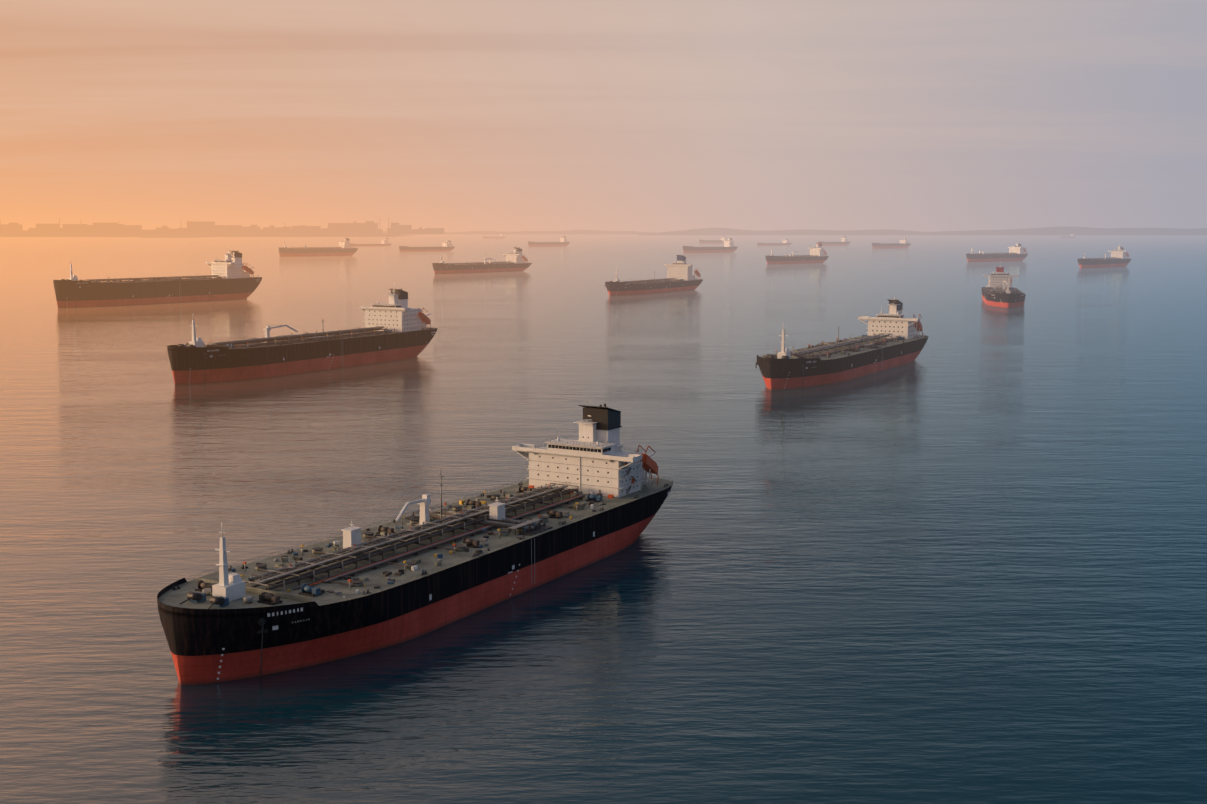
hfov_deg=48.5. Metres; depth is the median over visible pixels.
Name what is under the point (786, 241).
tanker
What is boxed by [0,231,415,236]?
shore
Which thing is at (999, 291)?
tanker
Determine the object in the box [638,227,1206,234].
shore
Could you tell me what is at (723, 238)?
tanker
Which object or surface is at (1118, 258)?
tanker
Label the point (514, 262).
tanker
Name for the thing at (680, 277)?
tanker
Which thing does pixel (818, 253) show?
tanker
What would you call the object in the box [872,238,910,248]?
tanker
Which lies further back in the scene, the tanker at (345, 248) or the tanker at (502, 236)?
the tanker at (502, 236)
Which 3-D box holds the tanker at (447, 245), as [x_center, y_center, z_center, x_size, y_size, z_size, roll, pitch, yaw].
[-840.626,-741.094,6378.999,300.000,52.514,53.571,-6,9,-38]
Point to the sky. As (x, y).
(151, 114)
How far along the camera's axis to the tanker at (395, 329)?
1018.62 m
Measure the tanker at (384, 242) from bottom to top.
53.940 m
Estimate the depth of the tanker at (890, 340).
989.40 m
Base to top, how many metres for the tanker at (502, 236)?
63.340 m
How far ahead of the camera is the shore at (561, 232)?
24036.07 m
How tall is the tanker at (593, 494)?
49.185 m
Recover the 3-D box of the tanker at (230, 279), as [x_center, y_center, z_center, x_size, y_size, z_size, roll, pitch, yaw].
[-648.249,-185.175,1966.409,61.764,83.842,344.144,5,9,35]
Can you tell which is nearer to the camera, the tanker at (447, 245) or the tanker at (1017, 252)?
the tanker at (1017, 252)
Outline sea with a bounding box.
[0,229,1206,803]
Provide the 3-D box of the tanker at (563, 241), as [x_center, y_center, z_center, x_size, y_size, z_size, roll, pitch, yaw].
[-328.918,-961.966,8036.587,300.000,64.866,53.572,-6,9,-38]
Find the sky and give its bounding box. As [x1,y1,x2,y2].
[0,0,1206,228]
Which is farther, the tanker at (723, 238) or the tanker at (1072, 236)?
the tanker at (1072, 236)
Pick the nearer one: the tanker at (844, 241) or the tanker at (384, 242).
the tanker at (384, 242)
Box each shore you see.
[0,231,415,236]
[383,230,654,233]
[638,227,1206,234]
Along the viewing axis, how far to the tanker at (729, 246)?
6003.44 m
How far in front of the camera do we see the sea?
499.68 m
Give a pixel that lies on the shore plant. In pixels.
(368, 227)
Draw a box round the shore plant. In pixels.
[0,217,443,234]
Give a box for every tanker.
[53,249,261,307]
[157,403,672,687]
[167,288,437,385]
[278,238,357,256]
[350,238,391,245]
[399,240,454,251]
[432,247,531,273]
[483,233,504,238]
[528,236,569,246]
[605,255,702,295]
[683,238,737,252]
[699,236,726,243]
[755,294,928,389]
[757,238,791,245]
[765,243,828,264]
[818,236,849,245]
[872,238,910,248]
[966,243,1027,261]
[982,267,1025,307]
[1060,234,1075,237]
[1077,245,1130,267]

